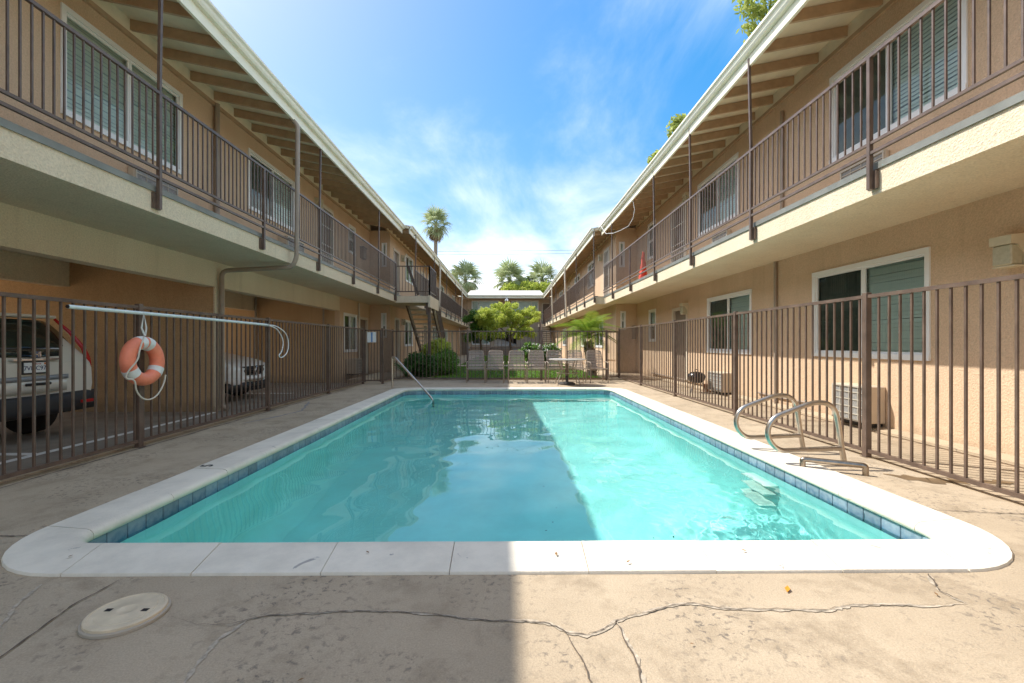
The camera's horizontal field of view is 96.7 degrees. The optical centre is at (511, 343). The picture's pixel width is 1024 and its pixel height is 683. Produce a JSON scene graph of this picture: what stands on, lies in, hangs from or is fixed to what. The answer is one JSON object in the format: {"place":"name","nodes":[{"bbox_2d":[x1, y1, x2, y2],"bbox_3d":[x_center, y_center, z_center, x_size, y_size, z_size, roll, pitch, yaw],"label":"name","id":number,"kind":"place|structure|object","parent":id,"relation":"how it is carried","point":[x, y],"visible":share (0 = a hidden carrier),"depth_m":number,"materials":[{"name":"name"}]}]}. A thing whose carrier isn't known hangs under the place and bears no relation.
{"place":"outdoors","nodes":[
{"label":"outdoors","id":0,"kind":"place"},
{"bbox_2d":[0,383,347,474],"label":"carport floor","id":1,"kind":"structure","parent":0,"point":[11,451],"depth_m":6.61,"materials":[{"name":"grey concrete"}]},
{"bbox_2d":[0,312,97,433],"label":"parked car","id":2,"kind":"object","parent":1,"relation":"on","point":[11,375],"visible":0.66,"depth_m":5.81,"materials":[{"name":"silver metal"}]},
{"bbox_2d":[225,352,264,395],"bbox_3d":[-7.908,0.523,10.271,4.332,1.493,1.770,0,0,-1],"label":"parked car","id":3,"kind":"object","parent":1,"relation":"on","point":[234,374],"visible":0.17,"depth_m":10.00,"materials":[{"name":"white paint"}]},
{"bbox_2d":[210,0,772,289],"label":"sky","id":4,"kind":"structure","parent":0,"point":[531,121],"materials":[{"name":"blue"}]},
{"bbox_2d":[437,250,556,251],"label":"power line","id":5,"kind":"object","parent":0,"point":[537,250],"visible":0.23,"depth_m":62.03,"materials":[{"name":"grey metal"}]},
{"bbox_2d":[347,355,655,383],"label":"path","id":6,"kind":"structure","parent":0,"point":[464,360],"depth_m":16.48,"materials":[{"name":"concrete"}]},
{"bbox_2d":[394,362,418,375],"bbox_3d":[-3.426,0.750,15.114,1.673,0.701,1.974,0,0,-40],"label":"strappy plant","id":7,"kind":"object","parent":6,"relation":"on","point":[403,371],"visible":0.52,"depth_m":15.02,"materials":[{"name":"green plant"}]},
{"bbox_2d":[395,266,444,353],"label":"staircase","id":8,"kind":"structure","parent":6,"relation":"on","point":[430,303],"depth_m":16.74,"materials":[{"name":"brown metal"}]},
{"bbox_2d":[403,351,439,376],"bbox_3d":[-3.128,0.772,15.638,1.334,1.032,1.521,0,0,-1],"label":"shrub","id":9,"kind":"object","parent":6,"relation":"on","point":[419,365],"visible":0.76,"depth_m":15.23,"materials":[{"name":"green plant"}]},
{"bbox_2d":[420,337,450,356],"bbox_3d":[-2.920,0.448,17.709,1.193,1.416,1.528,0,0,30],"label":"shrub","id":10,"kind":"object","parent":6,"relation":"on","point":[434,347],"visible":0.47,"depth_m":17.40,"materials":[{"name":"green plant"}]},
{"bbox_2d":[459,290,550,354],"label":"apartment wing","id":11,"kind":"structure","parent":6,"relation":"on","point":[483,299],"depth_m":43.51,"materials":[{"name":"white paint"}]},
{"bbox_2d":[461,332,469,354],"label":"door","id":12,"kind":"structure","parent":11,"relation":"in","point":[463,345],"depth_m":43.52,"materials":[{"name":"paint"}]},
{"bbox_2d":[472,338,489,344],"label":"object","id":13,"kind":"structure","parent":11,"relation":"in","point":[477,341],"depth_m":43.53,"materials":[{"name":"white glass"}]},
{"bbox_2d":[472,300,498,311],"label":"window","id":14,"kind":"structure","parent":11,"relation":"in","point":[476,304],"depth_m":43.54,"materials":[{"name":"grey glass"}]},
{"bbox_2d":[511,300,538,311],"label":"window","id":15,"kind":"structure","parent":11,"relation":"in","point":[522,303],"depth_m":43.58,"materials":[{"name":"grey glass"}]},
{"bbox_2d":[542,303,549,323],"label":"door","id":16,"kind":"structure","parent":11,"relation":"in","point":[544,305],"depth_m":43.59,"materials":[{"name":"paint"}]},
{"bbox_2d":[538,312,552,344],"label":"staircase","id":17,"kind":"structure","parent":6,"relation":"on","point":[540,325],"depth_m":39.83,"materials":[{"name":"brown metal"}]},
{"bbox_2d":[0,378,1023,682],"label":"pool deck","id":18,"kind":"structure","parent":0,"point":[736,628],"depth_m":1.94,"materials":[{"name":"concrete"}]},
{"bbox_2d":[78,592,170,639],"bbox_3d":[-1.619,1.134,1.914,0.300,0.030,0.300,0,0,-1],"label":"skimmer lid","id":19,"kind":"object","parent":18,"relation":"on","point":[124,615],"visible":1,"depth_m":1.87,"materials":[{"name":"beige plastic"}]},
{"bbox_2d":[0,292,364,479],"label":"pool fence","id":20,"kind":"object","parent":18,"relation":"on","point":[139,438],"visible":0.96,"depth_m":5.33,"materials":[{"name":"brown metal"}]},
{"bbox_2d":[119,313,165,399],"bbox_3d":[-4.003,0.143,4.932,0.175,0.954,0.551,0,0,-1],"label":"life ring","id":21,"kind":"object","parent":20,"relation":"hanging from","point":[131,349],"visible":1,"depth_m":4.86,"materials":[{"name":"plastic"}]},
{"bbox_2d":[65,304,288,357],"bbox_3d":[-4.063,-0.045,6.191,0.087,0.612,4.134,0,0,-1],"label":"rescue pole","id":22,"kind":"object","parent":20,"relation":"attached to","point":[68,306],"visible":1,"depth_m":5.32,"materials":[{"name":"metal"}]},
{"bbox_2d":[364,330,380,381],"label":"fence gate","id":23,"kind":"structure","parent":20,"relation":"attached to","point":[365,380],"depth_m":12.82,"materials":[{"name":"brown metal"}]},
{"bbox_2d":[367,332,375,341],"bbox_3d":[-3.945,-0.165,12.796,0.250,0.290,0.014,0,0,-1],"label":"notice sign","id":24,"kind":"object","parent":23,"relation":"attached to","point":[371,336],"visible":1,"depth_m":12.79,"materials":[{"name":"white paint"}]},
{"bbox_2d":[381,328,393,383],"bbox_3d":[-3.656,0.364,13.399,0.082,1.572,1.212,0,0,-1],"label":"pool fence","id":25,"kind":"object","parent":18,"relation":"on","point":[387,344],"visible":0.89,"depth_m":13.28,"materials":[{"name":"brown metal"}]},
{"bbox_2d":[466,350,484,382],"bbox_3d":[-1.057,0.684,13.378,0.535,0.943,0.726,0,0,-3],"label":"patio chair","id":26,"kind":"object","parent":18,"relation":"on","point":[475,352],"visible":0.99,"depth_m":13.56,"materials":[{"name":"beige paint"}]},
{"bbox_2d":[485,350,503,382],"bbox_3d":[-0.495,0.684,13.402,0.535,0.943,0.726,0,0,0],"label":"patio chair","id":27,"kind":"object","parent":18,"relation":"on","point":[495,352],"visible":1,"depth_m":13.59,"materials":[{"name":"beige paint"}]},
{"bbox_2d":[393,330,606,380],"bbox_3d":[-0.356,0.374,13.997,6.611,1.552,0.082,0,0,-1],"label":"pool fence","id":28,"kind":"object","parent":18,"relation":"on","point":[540,331],"visible":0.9,"depth_m":13.98,"materials":[{"name":"brown metal"}]},
{"bbox_2d":[607,331,617,378],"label":"fence gate","id":29,"kind":"structure","parent":28,"relation":"attached to","point":[613,360],"depth_m":14.36,"materials":[{"name":"brown metal"}]},
{"bbox_2d":[1,387,1013,576],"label":"swimming pool","id":30,"kind":"structure","parent":18,"relation":"in","point":[932,540],"depth_m":2.51,"materials":[{"name":"beige concrete"}]},
{"bbox_2d":[391,356,432,399],"bbox_3d":[-2.410,1.341,10.917,0.049,2.019,1.974,0,0,-42],"label":"pool handrail","id":31,"kind":"object","parent":30,"relation":"attached to","point":[415,380],"visible":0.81,"depth_m":11.20,"materials":[{"name":"silver metal"}]},
{"bbox_2d":[113,394,902,542],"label":"pool water","id":32,"kind":"structure","parent":30,"relation":"in","point":[505,467],"depth_m":4.01,"materials":[{"name":"teal liquid"}]},
{"bbox_2d":[508,350,526,382],"bbox_3d":[0.144,0.684,13.361,0.535,0.943,0.726,0,0,-2],"label":"patio chair","id":33,"kind":"object","parent":18,"relation":"on","point":[517,352],"visible":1,"depth_m":13.54,"materials":[{"name":"beige paint"}]},
{"bbox_2d":[527,350,545,382],"bbox_3d":[0.717,0.684,13.384,0.535,0.943,0.726,0,0,2],"label":"patio chair","id":34,"kind":"object","parent":18,"relation":"on","point":[535,352],"visible":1,"depth_m":13.57,"materials":[{"name":"beige paint"}]},
{"bbox_2d":[546,350,565,382],"bbox_3d":[1.283,0.684,13.421,0.535,0.943,0.726,0,0,-3],"label":"patio chair","id":35,"kind":"object","parent":18,"relation":"on","point":[551,353],"visible":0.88,"depth_m":13.61,"materials":[{"name":"beige paint"}]},
{"bbox_2d":[549,358,585,385],"bbox_3d":[1.533,0.793,12.566,1.030,0.717,1.030,0,0,-1],"label":"patio table","id":36,"kind":"object","parent":18,"relation":"on","point":[569,359],"visible":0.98,"depth_m":12.35,"materials":[{"name":"beige"}]},
{"bbox_2d":[559,330,575,384],"bbox_3d":[1.532,0.400,12.676,0.470,1.500,0.470,0,0,-1],"label":"umbrella stand","id":37,"kind":"object","parent":18,"relation":"on","point":[566,383],"visible":0.95,"depth_m":12.66,"materials":[{"name":"grey metal"}]},
{"bbox_2d":[568,350,585,382],"bbox_3d":[1.876,0.684,13.433,0.535,0.943,0.726,0,0,1],"label":"patio chair","id":38,"kind":"object","parent":18,"relation":"on","point":[575,355],"visible":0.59,"depth_m":13.61,"materials":[{"name":"beige paint"}]},
{"bbox_2d":[586,350,608,382],"bbox_3d":[2.482,0.684,13.381,0.535,0.943,0.726,0,0,-4],"label":"patio chair","id":39,"kind":"object","parent":18,"relation":"on","point":[592,352],"visible":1,"depth_m":13.56,"materials":[{"name":"beige paint"}]},
{"bbox_2d":[688,369,704,391],"bbox_3d":[4.293,0.883,10.599,0.400,0.541,0.409,0,0,-1],"label":"kettle barbecue","id":40,"kind":"object","parent":18,"relation":"on","point":[696,378],"visible":0.64,"depth_m":10.47,"materials":[{"name":"black metal"}]},
{"bbox_2d":[734,393,846,460],"bbox_3d":[2.801,0.857,4.609,0.816,0.634,0.710,0,0,-1],"label":"pool ladder","id":41,"kind":"object","parent":18,"relation":"on","point":[768,436],"visible":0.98,"depth_m":4.30,"materials":[{"name":"silver metal"}]},
{"bbox_2d":[618,273,1023,499],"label":"pool fence","id":42,"kind":"object","parent":18,"relation":"on","point":[625,353],"visible":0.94,"depth_m":4.60,"materials":[{"name":"brown metal"}]},
{"bbox_2d":[800,457,868,475],"bbox_3d":[2.869,1.101,4.064,0.509,0.119,0.051,0,0,30],"label":"grab bar","id":43,"kind":"object","parent":18,"relation":"on","point":[863,466],"visible":1,"depth_m":4.04,"materials":[{"name":"metal"}]},
{"bbox_2d":[431,355,601,377],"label":"lawn","id":44,"kind":"structure","parent":0,"point":[506,370],"depth_m":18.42,"materials":[{"name":"plant"}]},
{"bbox_2d":[433,347,461,375],"bbox_3d":[-2.502,0.687,17.330,1.193,1.144,3.856,0,0,-1],"label":"shrub","id":45,"kind":"object","parent":44,"relation":"on","point":[451,361],"visible":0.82,"depth_m":16.23,"materials":[{"name":"green plant"}]},
{"bbox_2d":[461,309,496,360],"bbox_3d":[-2.175,-0.541,29.827,2.414,3.397,2.166,0,0,-1],"label":"garden tree","id":46,"kind":"object","parent":44,"relation":"on","point":[474,326],"visible":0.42,"depth_m":29.18,"materials":[{"name":"green plant"}]},
{"bbox_2d":[473,301,541,360],"bbox_3d":[-0.289,-0.784,28.975,4.463,3.883,2.944,0,0,-1],"label":"garden tree","id":47,"kind":"object","parent":44,"relation":"on","point":[486,321],"visible":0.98,"depth_m":28.37,"materials":[{"name":"green plant"}]},
{"bbox_2d":[519,341,560,366],"bbox_3d":[1.361,0.541,22.045,2.160,1.288,1.588,0,0,-1],"label":"flowering plant","id":48,"kind":"object","parent":44,"relation":"on","point":[526,348],"visible":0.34,"depth_m":21.76,"materials":[{"name":"green plant"}]},
{"bbox_2d":[551,310,621,375],"bbox_3d":[2.643,0.044,16.005,2.574,2.244,2.605,0,0,-1],"label":"feather palm","id":49,"kind":"object","parent":44,"relation":"on","point":[590,325],"visible":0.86,"depth_m":15.74,"materials":[{"name":"green plant"}]},
{"bbox_2d":[463,253,571,254],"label":"power line","id":50,"kind":"object","parent":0,"point":[493,254],"visible":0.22,"depth_m":61.95,"materials":[{"name":"grey metal"}]},
{"label":"ground","id":51,"kind":"structure","parent":0,"visible":0},
{"bbox_2d":[0,0,468,411],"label":"apartment wing","id":52,"kind":"structure","parent":51,"relation":"on","point":[79,221],"depth_m":7.94,"materials":[{"name":"beige paint"}]},
{"bbox_2d":[60,2,182,174],"bbox_3d":[-5.522,-3.450,6.519,0.168,1.340,2.050,0,0,-1],"label":"window","id":53,"kind":"structure","parent":52,"relation":"in","point":[70,17],"depth_m":6.29,"materials":[{"name":"grey glass"}]},
{"bbox_2d":[128,166,177,195],"bbox_3d":[-5.409,-2.265,6.886,0.122,0.530,0.840,0,0,-1],"label":"air conditioner","id":54,"kind":"object","parent":52,"relation":"attached to","point":[138,174],"visible":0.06,"depth_m":6.73,"materials":[{"name":"beige metal"}]},
{"bbox_2d":[0,0,395,299],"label":"balcony railing","id":55,"kind":"object","parent":52,"relation":"attached to","point":[367,257],"visible":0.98,"depth_m":5.28,"materials":[{"name":"brown metal"}]},
{"bbox_2d":[248,148,294,230],"bbox_3d":[-5.563,-3.435,10.499,0.168,1.270,2.050,0,0,-1],"label":"window","id":56,"kind":"structure","parent":52,"relation":"in","point":[251,153],"depth_m":10.47,"materials":[{"name":"white glass"}]},
{"bbox_2d":[278,236,303,251],"bbox_3d":[-5.392,-2.265,11.131,0.242,0.530,0.870,0,0,-1],"label":"air conditioner","id":57,"kind":"object","parent":52,"relation":"attached to","point":[285,241],"visible":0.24,"depth_m":10.81,"materials":[{"name":"beige"}]},
{"bbox_2d":[314,197,323,208],"bbox_3d":[-5.445,-3.933,12.845,0.170,0.294,0.220,0,0,-1],"label":"wall lamp","id":58,"kind":"object","parent":52,"relation":"attached to","point":[316,200],"visible":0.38,"depth_m":12.75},
{"bbox_2d":[321,203,333,265],"bbox_3d":[-5.567,-2.940,13.544,0.140,2.300,1.100,0,0,-1],"label":"door","id":59,"kind":"structure","parent":52,"relation":"in","point":[325,208],"depth_m":13.78,"materials":[{"name":"paint"}]},
{"bbox_2d":[343,312,356,351],"bbox_3d":[-5.615,-0.350,15.654,0.168,1.320,1.320,0,0,-1],"label":"window","id":60,"kind":"structure","parent":52,"relation":"in","point":[348,319],"depth_m":15.65,"materials":[{"name":"glass"}]},
{"bbox_2d":[348,223,355,253],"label":"window","id":61,"kind":"structure","parent":52,"relation":"in","point":[350,226],"depth_m":15.91,"materials":[{"name":"white plastic"}]},
{"bbox_2d":[347,358,359,374],"bbox_3d":[-5.372,0.805,15.546,0.372,0.550,0.700,0,0,-1],"label":"air conditioner","id":62,"kind":"object","parent":52,"relation":"attached to","point":[352,366],"visible":0.55,"depth_m":15.20,"materials":[{"name":"beige metal"}]},
{"bbox_2d":[360,317,367,373],"bbox_3d":[-5.613,0.100,17.074,0.120,2.140,1.020,0,0,-1],"label":"door","id":63,"kind":"structure","parent":52,"relation":"in","point":[363,321],"depth_m":17.49,"materials":[{"name":"paint"}]},
{"bbox_2d":[381,243,386,266],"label":"window","id":64,"kind":"structure","parent":52,"relation":"in","point":[384,245],"depth_m":17.86,"materials":[{"name":"white plastic"}]},
{"bbox_2d":[381,313,386,328],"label":"window","id":65,"kind":"structure","parent":52,"relation":"in","point":[383,315],"depth_m":17.85,"materials":[{"name":"glass"}]},
{"bbox_2d":[393,248,399,294],"bbox_3d":[-4.831,-2.820,18.852,0.120,2.060,1.000,0,0,-1],"label":"door","id":66,"kind":"structure","parent":52,"relation":"in","point":[396,255],"depth_m":19.26,"materials":[{"name":"paint"}]},
{"bbox_2d":[395,317,399,370],"bbox_3d":[-4.832,0.050,18.952,0.120,2.200,0.800,0,0,-1],"label":"door","id":67,"kind":"structure","parent":52,"relation":"in","point":[397,320],"depth_m":19.26,"materials":[{"name":"paint"}]},
{"bbox_2d":[405,320,412,345],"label":"window","id":68,"kind":"structure","parent":52,"relation":"in","point":[408,327],"depth_m":21.28,"materials":[{"name":"grey glass"}]},
{"bbox_2d":[406,254,412,284],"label":"window","id":69,"kind":"structure","parent":52,"relation":"in","point":[408,258],"depth_m":21.27,"materials":[{"name":"white glass"}]},
{"bbox_2d":[423,325,426,346],"bbox_3d":[-4.898,0.050,25.452,0.120,2.200,1.000,0,0,-1],"label":"door","id":70,"kind":"structure","parent":52,"relation":"in","point":[424,326],"depth_m":25.59,"materials":[{"name":"paint"}]},
{"bbox_2d":[432,326,435,341],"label":"window","id":71,"kind":"structure","parent":52,"relation":"in","point":[433,334],"depth_m":28.71,"materials":[{"name":"white plastic"}]},
{"bbox_2d":[414,235,467,325],"bbox_3d":[-3.984,-2.920,29.884,0.137,2.740,23.755,0,0,-1],"label":"balcony railing","id":72,"kind":"object","parent":52,"relation":"attached to","point":[449,304],"visible":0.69,"depth_m":26.79,"materials":[{"name":"brown metal"}]},
{"bbox_2d":[420,203,450,254],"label":"fan palm","id":73,"kind":"object","parent":51,"relation":"on","point":[435,233],"visible":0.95,"depth_m":59.36,"materials":[{"name":"green plant"}]},
{"bbox_2d":[449,259,484,292],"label":"fan palm","id":74,"kind":"object","parent":51,"relation":"on","point":[465,269],"visible":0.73,"depth_m":59.40,"materials":[{"name":"green plant"}]},
{"bbox_2d":[494,339,515,345],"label":"parked car","id":75,"kind":"object","parent":51,"relation":"on","point":[497,342],"visible":0.06,"depth_m":45.37,"materials":[{"name":"white paint"}]},
{"bbox_2d":[491,256,527,289],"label":"fan palm","id":76,"kind":"object","parent":51,"relation":"on","point":[507,269],"visible":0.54,"depth_m":59.09,"materials":[{"name":"green plant"}]},
{"bbox_2d":[501,279,550,292],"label":"tree","id":77,"kind":"object","parent":51,"relation":"on","point":[528,285],"visible":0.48,"depth_m":57.26,"materials":[{"name":"green plant"}]},
{"bbox_2d":[526,258,557,286],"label":"fan palm","id":78,"kind":"object","parent":51,"relation":"on","point":[544,270],"visible":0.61,"depth_m":59.52,"materials":[{"name":"green plant"}]},
{"bbox_2d":[647,148,660,163],"bbox_3d":[10.359,-5.993,30.616,2.781,14.291,2.676,0,0,-1],"label":"tall tree","id":79,"kind":"object","parent":51,"relation":"on","point":[649,158],"visible":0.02,"depth_m":30.62,"materials":[{"name":"green plant"}]},
{"bbox_2d":[664,113,685,137],"bbox_3d":[11.443,-6.918,29.821,3.472,16.141,2.845,0,0,-1],"label":"tall tree","id":80,"kind":"object","parent":51,"relation":"on","point":[676,122],"visible":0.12,"depth_m":29.31,"materials":[{"name":"green plant"}]},
{"bbox_2d":[732,0,777,43],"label":"tall tree","id":81,"kind":"object","parent":51,"relation":"on","point":[758,10],"visible":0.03,"depth_m":25.30,"materials":[{"name":"green plant"}]},
{"bbox_2d":[543,0,1023,457],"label":"apartment wing","id":82,"kind":"structure","parent":51,"relation":"on","point":[943,203],"depth_m":6.33,"materials":[{"name":"beige paint"}]},
{"bbox_2d":[543,231,596,325],"bbox_3d":[3.062,-2.920,29.630,0.137,2.740,24.405,0,0,-1],"label":"balcony railing","id":83,"kind":"object","parent":82,"relation":"attached to","point":[583,286],"visible":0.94,"depth_m":21.91,"materials":[{"name":"brown metal"}]},
{"bbox_2d":[574,273,579,283],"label":"window","id":84,"kind":"structure","parent":82,"relation":"in","point":[578,276],"depth_m":27.02,"materials":[{"name":"white glass"}]},
{"bbox_2d":[588,259,594,271],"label":"window","id":85,"kind":"structure","parent":82,"relation":"in","point":[591,264],"depth_m":22.54,"materials":[{"name":"white plastic"}]},
{"bbox_2d":[595,320,603,347],"bbox_3d":[3.998,-0.425,20.542,0.168,1.250,1.800,0,0,-1],"label":"window","id":86,"kind":"structure","parent":82,"relation":"in","point":[598,345],"depth_m":20.59,"materials":[{"name":"white plastic"}]},
{"bbox_2d":[598,254,602,261],"bbox_3d":[3.863,-3.733,19.940,0.170,0.294,0.220,0,0,-1],"label":"wall lamp","id":87,"kind":"object","parent":82,"relation":"attached to","point":[600,257],"visible":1,"depth_m":19.84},
{"bbox_2d":[603,246,609,295],"bbox_3d":[3.988,-2.870,18.991,0.140,2.160,1.100,0,0,-1],"label":"door","id":88,"kind":"structure","parent":82,"relation":"in","point":[606,255],"depth_m":18.98,"materials":[{"name":"paint"}]},
{"bbox_2d":[597,202,634,233],"bbox_3d":[3.379,-4.010,15.579,0.143,1.016,4.714,0,0,-3],"label":"loose cable","id":89,"kind":"object","parent":82,"relation":"hanging from","point":[625,227],"visible":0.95,"depth_m":13.70,"materials":[{"name":"white paint"}]},
{"bbox_2d":[619,242,624,266],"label":"window","id":90,"kind":"structure","parent":82,"relation":"in","point":[621,244],"depth_m":17.40,"materials":[{"name":"white plastic"}]},
{"bbox_2d":[620,311,625,327],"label":"window","id":91,"kind":"structure","parent":82,"relation":"in","point":[622,313],"depth_m":17.38,"materials":[{"name":"glass"}]},
{"bbox_2d":[639,257,646,277],"bbox_3d":[3.845,-2.236,13.340,0.400,0.880,0.400,0,0,-1],"label":"traffic cone","id":92,"kind":"object","parent":82,"relation":"on","point":[642,274],"visible":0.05,"depth_m":13.27,"materials":[{"name":"plastic"}]},
{"bbox_2d":[647,218,655,259],"bbox_3d":[4.849,-3.525,15.580,0.168,1.250,0.860,0,0,-1],"label":"window","id":93,"kind":"structure","parent":82,"relation":"in","point":[649,225],"depth_m":15.91,"materials":[{"name":"white plastic"}]},
{"bbox_2d":[649,309,655,341],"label":"window","id":94,"kind":"structure","parent":82,"relation":"in","point":[653,311],"depth_m":15.63,"materials":[{"name":"glass"}]},
{"bbox_2d":[671,201,686,262],"bbox_3d":[4.847,-2.900,13.150,0.140,2.220,1.200,0,0,-1],"label":"door","id":95,"kind":"structure","parent":82,"relation":"in","point":[683,254],"depth_m":13.17,"materials":[{"name":"paint"}]},
{"bbox_2d":[672,307,687,382],"bbox_3d":[4.858,0.050,13.075,0.120,2.160,1.150,0,0,-1],"label":"door","id":96,"kind":"structure","parent":82,"relation":"in","point":[676,315],"depth_m":13.25,"materials":[{"name":"paint"}]},
{"bbox_2d":[679,302,688,313],"bbox_3d":[4.738,-0.953,12.549,0.170,0.314,0.220,0,0,-1],"label":"wall lamp","id":97,"kind":"object","parent":82,"relation":"attached to","point":[684,308],"visible":1,"depth_m":12.45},
{"bbox_2d":[682,192,689,204],"bbox_3d":[4.740,-3.933,12.349,0.170,0.294,0.220,0,0,-1],"label":"wall lamp","id":98,"kind":"object","parent":82,"relation":"attached to","point":[685,196],"visible":0.46,"depth_m":12.26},
{"bbox_2d":[697,152,738,236],"bbox_3d":[4.897,-3.415,10.775,0.168,1.350,2.070,0,0,-1],"label":"window","id":99,"kind":"structure","parent":82,"relation":"in","point":[736,156],"depth_m":10.74,"materials":[{"name":"white glass"}]},
{"bbox_2d":[707,371,731,394],"bbox_3d":[4.705,0.890,10.268,0.282,0.480,0.720,0,0,-1],"label":"air conditioner","id":100,"kind":"object","parent":82,"relation":"attached to","point":[730,382],"visible":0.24,"depth_m":9.99,"materials":[{"name":"beige metal"}]},
{"bbox_2d":[712,230,730,242],"bbox_3d":[4.794,-2.255,10.424,0.102,0.510,0.750,0,0,-1],"label":"air conditioner","id":101,"kind":"object","parent":82,"relation":"attached to","point":[721,235],"visible":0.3,"depth_m":10.34,"materials":[{"name":"beige"}]},
{"bbox_2d":[707,289,751,353],"bbox_3d":[4.903,-0.435,10.230,0.168,1.330,2.040,0,0,-1],"label":"window","id":102,"kind":"structure","parent":82,"relation":"in","point":[740,301],"depth_m":10.21,"materials":[{"name":"glass"}]},
{"bbox_2d":[603,0,1023,298],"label":"balcony railing","id":103,"kind":"object","parent":82,"relation":"attached to","point":[872,180],"visible":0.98,"depth_m":5.09,"materials":[{"name":"brown metal"}]},
{"bbox_2d":[832,383,884,426],"bbox_3d":[4.756,0.840,6.269,0.262,0.540,0.640,0,0,-1],"label":"air conditioner","id":104,"kind":"object","parent":82,"relation":"attached to","point":[855,403],"visible":0.45,"depth_m":6.15,"materials":[{"name":"beige metal"}]},
{"bbox_2d":[840,150,888,179],"bbox_3d":[4.846,-2.255,6.279,0.082,0.510,0.780,0,0,-1],"label":"air conditioner","id":105,"kind":"object","parent":82,"relation":"attached to","point":[861,165],"visible":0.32,"depth_m":6.27,"materials":[{"name":"beige metal"}]},
{"bbox_2d":[812,246,930,360],"bbox_3d":[4.942,-0.460,6.345,0.168,1.340,2.050,0,0,-1],"label":"window","id":106,"kind":"structure","parent":82,"relation":"in","point":[911,269],"depth_m":6.12,"materials":[{"name":"glass"}]},
{"bbox_2d":[829,0,967,162],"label":"window","id":107,"kind":"structure","parent":82,"relation":"in","point":[952,4],"depth_m":5.76,"materials":[{"name":"white glass"}]},
{"bbox_2d":[989,233,1023,268],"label":"wall lamp","id":108,"kind":"object","parent":82,"relation":"attached to","point":[1008,251],"visible":1,"depth_m":4.36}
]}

